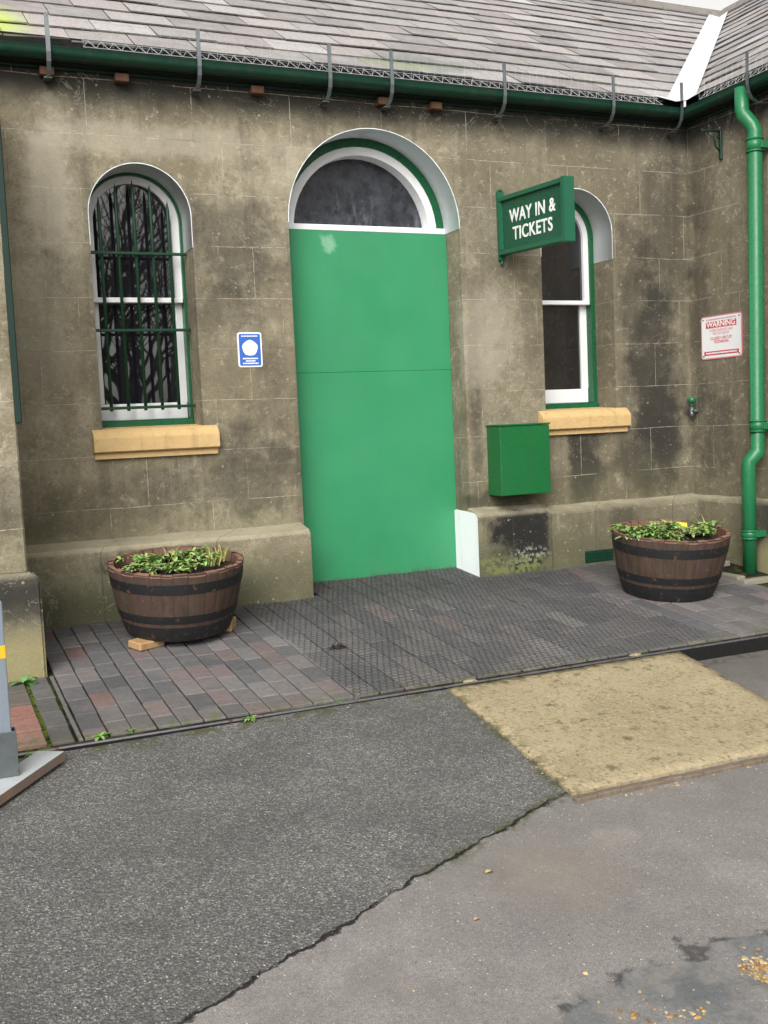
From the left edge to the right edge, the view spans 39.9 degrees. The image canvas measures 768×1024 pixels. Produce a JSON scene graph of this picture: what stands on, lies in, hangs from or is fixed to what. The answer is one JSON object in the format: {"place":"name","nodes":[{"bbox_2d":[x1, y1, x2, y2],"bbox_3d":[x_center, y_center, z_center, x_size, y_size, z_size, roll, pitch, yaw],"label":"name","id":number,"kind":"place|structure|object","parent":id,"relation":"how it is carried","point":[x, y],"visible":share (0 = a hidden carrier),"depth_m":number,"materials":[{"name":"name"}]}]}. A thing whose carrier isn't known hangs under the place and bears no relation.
{"place":"outdoors","nodes":[
{"label":"outdoors","id":0,"kind":"place"},
{"bbox_2d":[0,650,767,1023],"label":"asphalt ground","id":1,"kind":"structure","parent":0,"point":[274,852],"depth_m":3.01,"materials":[{"name":"grey asphalt"}]},
{"bbox_2d":[0,601,64,804],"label":"metal barrier","id":2,"kind":"object","parent":1,"relation":"on","point":[16,776],"visible":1,"depth_m":3.60,"materials":[{"name":"metal"}]},
{"bbox_2d":[242,715,255,721],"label":"weed","id":3,"kind":"object","parent":1,"relation":"on","point":[249,718],"visible":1,"depth_m":4.21,"materials":[{"name":"green plant"}]},
{"bbox_2d":[0,0,767,682],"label":"station building","id":4,"kind":"structure","parent":1,"relation":"on","point":[306,188],"depth_m":6.42,"materials":[{"name":"brown stone"}]},
{"bbox_2d":[0,125,21,423],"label":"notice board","id":5,"kind":"object","parent":4,"relation":"attached to","point":[10,312],"visible":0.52,"depth_m":4.61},
{"bbox_2d":[88,163,219,459],"bbox_3d":[-1.337,-1.095,5.864,0.682,1.570,0.412,-5,5,-24],"label":"window","id":6,"kind":"structure","parent":4,"relation":"in","point":[140,221],"depth_m":5.91,"materials":[{"name":"white paint"}]},
{"bbox_2d":[237,332,262,366],"bbox_3d":[-0.755,-0.914,5.962,0.142,0.195,0.007,-5,5,-24],"label":"wall sign","id":7,"kind":"object","parent":4,"relation":"attached to","point":[249,346],"visible":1,"depth_m":5.96,"materials":[{"name":"blue plastic"}]},
{"bbox_2d":[288,128,459,582],"bbox_3d":[-0.080,-0.928,6.464,1.103,2.665,0.362,-5,5,-24],"label":"door","id":8,"kind":"structure","parent":4,"relation":"in","point":[371,213],"depth_m":6.48,"materials":[{"name":"green paint"}]},
{"bbox_2d":[486,422,550,495],"bbox_3d":[0.846,-0.333,6.625,0.366,0.439,0.171,-5,5,-24],"label":"letter box","id":9,"kind":"object","parent":4,"relation":"attached to","point":[518,455],"visible":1,"depth_m":6.55,"materials":[{"name":"green metal"}]},
{"bbox_2d":[496,176,575,265],"bbox_3d":[0.875,-1.742,6.225,0.072,0.465,0.759,-5,5,-24],"label":"hanging sign","id":10,"kind":"object","parent":4,"relation":"attached to","point":[542,215],"visible":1,"depth_m":6.17,"materials":[{"name":"green wood"}]},
{"bbox_2d":[538,188,630,434],"bbox_3d":[1.206,-1.303,6.987,0.682,1.570,0.412,-5,5,-24],"label":"window","id":11,"kind":"structure","parent":4,"relation":"in","point":[567,268],"depth_m":7.09,"materials":[{"name":"white paint"}]},
{"bbox_2d":[688,397,697,417],"bbox_3d":[2.106,-0.710,7.175,0.066,0.138,0.099,-5,5,-24],"label":"outside tap","id":12,"kind":"object","parent":4,"relation":"attached to","point":[692,411],"visible":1,"depth_m":7.17,"materials":[{"name":"metal"}]},
{"bbox_2d":[701,129,722,159],"bbox_3d":[2.098,-2.355,6.776,0.159,0.185,0.024,-5,5,-24],"label":"lamp bracket","id":13,"kind":"object","parent":4,"relation":"attached to","point":[719,137],"visible":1,"depth_m":6.79,"materials":[{"name":"green metal"}]},
{"bbox_2d":[701,311,742,359],"bbox_3d":[2.210,-1.151,6.935,0.008,0.285,0.385,-5,5,-24],"label":"warning sign","id":14,"kind":"object","parent":4,"relation":"attached to","point":[721,335],"visible":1,"depth_m":6.92,"materials":[{"name":"metal"}]},
{"bbox_2d":[18,634,767,758],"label":"steel edging","id":15,"kind":"object","parent":1,"relation":"on","point":[729,648],"visible":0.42,"depth_m":4.59,"materials":[{"name":"grey metal"}]},
{"bbox_2d":[463,679,476,682],"bbox_3d":[0.377,0.741,4.636,0.071,0.016,0.028,-5,5,-24],"label":"stone chip","id":16,"kind":"object","parent":15,"relation":"on","point":[470,681],"visible":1,"depth_m":4.63,"materials":[{"name":"stone"}]},
{"bbox_2d":[30,731,767,1014],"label":"leaf litter","id":17,"kind":"object","parent":1,"relation":"on","point":[413,873],"visible":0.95,"depth_m":3.09,"materials":[{"name":"brown plant"}]},
{"bbox_2d":[448,651,767,795],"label":"concrete slab","id":18,"kind":"structure","parent":1,"relation":"on","point":[595,727],"depth_m":4.20,"materials":[{"name":"beige concrete"}]},
{"bbox_2d":[526,751,758,805],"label":"leaf litter","id":19,"kind":"object","parent":1,"relation":"on","point":[677,784],"visible":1,"depth_m":3.65,"materials":[{"name":"brown plant"}]},
{"bbox_2d":[572,756,767,802],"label":"timber edging","id":20,"kind":"object","parent":1,"relation":"on","point":[617,790],"visible":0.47,"depth_m":3.65,"materials":[{"name":"wood"}]},
{"bbox_2d":[8,563,767,752],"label":"brick paving","id":21,"kind":"structure","parent":0,"point":[729,609],"depth_m":5.11,"materials":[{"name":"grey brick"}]},
{"bbox_2d":[10,676,37,685],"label":"weed","id":22,"kind":"object","parent":21,"relation":"on","point":[29,681],"visible":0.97,"depth_m":4.63,"materials":[{"name":"green plant"}]},
{"bbox_2d":[93,732,109,740],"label":"weed","id":23,"kind":"object","parent":21,"relation":"on","point":[101,736],"visible":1,"depth_m":4.03,"materials":[{"name":"green plant"}]},
{"bbox_2d":[128,638,164,650],"bbox_3d":[-1.152,0.635,5.135,0.100,0.039,0.150,9,11,39],"label":"timber block","id":24,"kind":"object","parent":21,"relation":"on","point":[138,644],"depth_m":5.09,"materials":[{"name":"beige wood"}]},
{"bbox_2d":[107,546,243,641],"bbox_3d":[-1.036,0.408,5.312,0.666,0.349,0.666,-5,11,-24],"label":"half barrel","id":25,"kind":"object","parent":21,"relation":"on","point":[182,605],"visible":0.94,"depth_m":5.07,"materials":[{"name":"brown wood"}]},
{"bbox_2d":[116,553,151,564],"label":"bedding plant","id":26,"kind":"object","parent":25,"relation":"in","point":[138,557],"visible":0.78,"depth_m":5.28,"materials":[{"name":"green plant"}]},
{"bbox_2d":[120,557,161,570],"bbox_3d":[-1.195,0.262,5.183,0.200,0.059,0.214,-4,5,-13],"label":"bedding plant","id":27,"kind":"object","parent":25,"relation":"in","point":[142,561],"visible":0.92,"depth_m":5.17,"materials":[{"name":"green plant"}]},
{"bbox_2d":[125,563,167,574],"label":"bedding plant","id":28,"kind":"object","parent":25,"relation":"in","point":[156,567],"visible":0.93,"depth_m":5.09,"materials":[{"name":"green plant"}]},
{"bbox_2d":[139,562,184,574],"bbox_3d":[-1.075,0.276,5.175,0.210,0.054,0.230,-1,5,13],"label":"bedding plant","id":29,"kind":"object","parent":25,"relation":"in","point":[164,565],"visible":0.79,"depth_m":5.14,"materials":[{"name":"green plant"}]},
{"bbox_2d":[143,551,183,565],"bbox_3d":[-1.086,0.231,5.324,0.181,0.073,0.278,-2,5,7],"label":"bedding plant","id":30,"kind":"object","parent":25,"relation":"in","point":[159,558],"visible":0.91,"depth_m":5.25,"materials":[{"name":"green plant"}]},
{"bbox_2d":[157,545,178,563],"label":"bedding plant","id":31,"kind":"object","parent":25,"relation":"in","point":[168,554],"visible":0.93,"depth_m":5.26,"materials":[{"name":"green plant"}]},
{"bbox_2d":[162,549,200,562],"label":"bedding plant","id":32,"kind":"object","parent":25,"relation":"in","point":[182,552],"visible":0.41,"depth_m":5.41,"materials":[{"name":"green plant"}]},
{"bbox_2d":[165,559,204,573],"bbox_3d":[-0.971,0.265,5.170,0.194,0.067,0.220,-5,5,-24],"label":"bedding plant","id":33,"kind":"object","parent":25,"relation":"in","point":[194,564],"visible":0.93,"depth_m":5.17,"materials":[{"name":"green plant"}]},
{"bbox_2d":[182,546,211,555],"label":"bedding plant","id":34,"kind":"object","parent":25,"relation":"in","point":[203,549],"visible":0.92,"depth_m":5.42,"materials":[{"name":"green plant"}]},
{"bbox_2d":[180,552,219,565],"bbox_3d":[-0.916,0.238,5.314,0.221,0.072,0.256,-2,5,6],"label":"bedding plant","id":35,"kind":"object","parent":25,"relation":"in","point":[195,557],"visible":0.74,"depth_m":5.28,"materials":[{"name":"green plant"}]},
{"bbox_2d":[198,549,223,565],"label":"bedding plant","id":36,"kind":"object","parent":25,"relation":"in","point":[215,558],"visible":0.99,"depth_m":5.24,"materials":[{"name":"green plant"}]},
{"bbox_2d":[204,545,231,561],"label":"bedding plant","id":37,"kind":"object","parent":25,"relation":"in","point":[224,552],"visible":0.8,"depth_m":5.32,"materials":[{"name":"green plant"}]},
{"bbox_2d":[224,616,235,631],"bbox_3d":[-0.817,0.571,5.424,0.100,0.061,0.120,4,5,3],"label":"timber block","id":38,"kind":"object","parent":21,"relation":"on","point":[232,626],"depth_m":5.38,"materials":[{"name":"beige wood"}]},
{"bbox_2d":[249,567,710,694],"bbox_3d":[0.445,0.540,5.733,2.102,0.208,1.914,-5,5,-24],"label":"chicken wire","id":39,"kind":"object","parent":21,"relation":"on","point":[462,623],"visible":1,"depth_m":5.51,"materials":[{"name":"grey metal"}]},
{"bbox_2d":[329,643,345,649],"bbox_3d":[-0.226,0.645,5.097,0.085,0.025,0.046,-5,5,-24],"label":"twisted wire scrap","id":40,"kind":"object","parent":39,"relation":"on","point":[333,646],"visible":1,"depth_m":5.09,"materials":[{"name":"metal"}]},
{"bbox_2d":[612,519,730,601],"bbox_3d":[1.654,0.278,6.139,0.666,0.364,0.666,-5,11,-24],"label":"half barrel","id":41,"kind":"object","parent":21,"relation":"on","point":[685,569],"visible":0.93,"depth_m":5.90,"materials":[{"name":"brown wood"}]},
{"bbox_2d":[608,524,647,532],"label":"bedding plant","id":42,"kind":"object","parent":41,"relation":"in","point":[630,527],"visible":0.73,"depth_m":6.16,"materials":[{"name":"green plant"}]},
{"bbox_2d":[615,526,665,540],"bbox_3d":[1.440,0.126,6.005,0.292,0.087,0.227,-5,5,-24],"label":"bedding plant","id":43,"kind":"object","parent":41,"relation":"in","point":[633,534],"visible":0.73,"depth_m":5.99,"materials":[{"name":"green plant"}]},
{"bbox_2d":[630,530,664,539],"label":"bedding plant","id":44,"kind":"object","parent":41,"relation":"in","point":[642,532],"visible":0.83,"depth_m":5.92,"materials":[{"name":"green plant"}]},
{"bbox_2d":[633,521,670,531],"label":"bedding plant","id":45,"kind":"object","parent":41,"relation":"in","point":[657,524],"visible":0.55,"depth_m":6.11,"materials":[{"name":"green plant"}]},
{"bbox_2d":[642,530,684,540],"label":"bedding plant","id":46,"kind":"object","parent":41,"relation":"in","point":[672,536],"visible":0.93,"depth_m":5.91,"materials":[{"name":"green plant"}]},
{"bbox_2d":[644,519,693,531],"bbox_3d":[1.679,0.092,6.161,0.284,0.087,0.236,-5,5,-24],"label":"bedding plant","id":47,"kind":"object","parent":41,"relation":"in","point":[674,525],"visible":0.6,"depth_m":6.17,"materials":[{"name":"green plant"}]},
{"bbox_2d":[662,527,704,535],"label":"bedding plant","id":48,"kind":"object","parent":41,"relation":"in","point":[686,529],"visible":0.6,"depth_m":6.00,"materials":[{"name":"green plant"}]},
{"bbox_2d":[666,530,700,539],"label":"bedding plant","id":49,"kind":"object","parent":41,"relation":"in","point":[685,531],"visible":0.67,"depth_m":5.97,"materials":[{"name":"green plant"}]},
{"bbox_2d":[683,526,718,537],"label":"bedding plant","id":50,"kind":"object","parent":41,"relation":"in","point":[706,529],"visible":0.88,"depth_m":5.98,"materials":[{"name":"green plant"}]},
{"bbox_2d":[687,520,722,535],"bbox_3d":[1.836,0.090,6.146,0.250,0.082,0.246,-5,5,-24],"label":"bedding plant","id":51,"kind":"object","parent":41,"relation":"in","point":[701,524],"visible":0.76,"depth_m":6.13,"materials":[{"name":"green plant"}]},
{"bbox_2d":[721,560,767,583],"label":"drain gully","id":52,"kind":"object","parent":21,"relation":"on","point":[743,580],"visible":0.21,"depth_m":6.41,"materials":[{"name":"concrete"}]},
{"bbox_2d":[564,972,709,1023],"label":"gravel","id":53,"kind":"structure","parent":0,"point":[633,1016],"depth_m":2.44,"materials":[{"name":"beige gravel"}]},
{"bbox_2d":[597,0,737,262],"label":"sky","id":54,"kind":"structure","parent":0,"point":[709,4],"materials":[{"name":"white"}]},
{"bbox_2d":[737,947,767,983],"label":"gravel","id":55,"kind":"structure","parent":0,"point":[756,968],"depth_m":2.63,"materials":[{"name":"beige gravel"}]}
]}

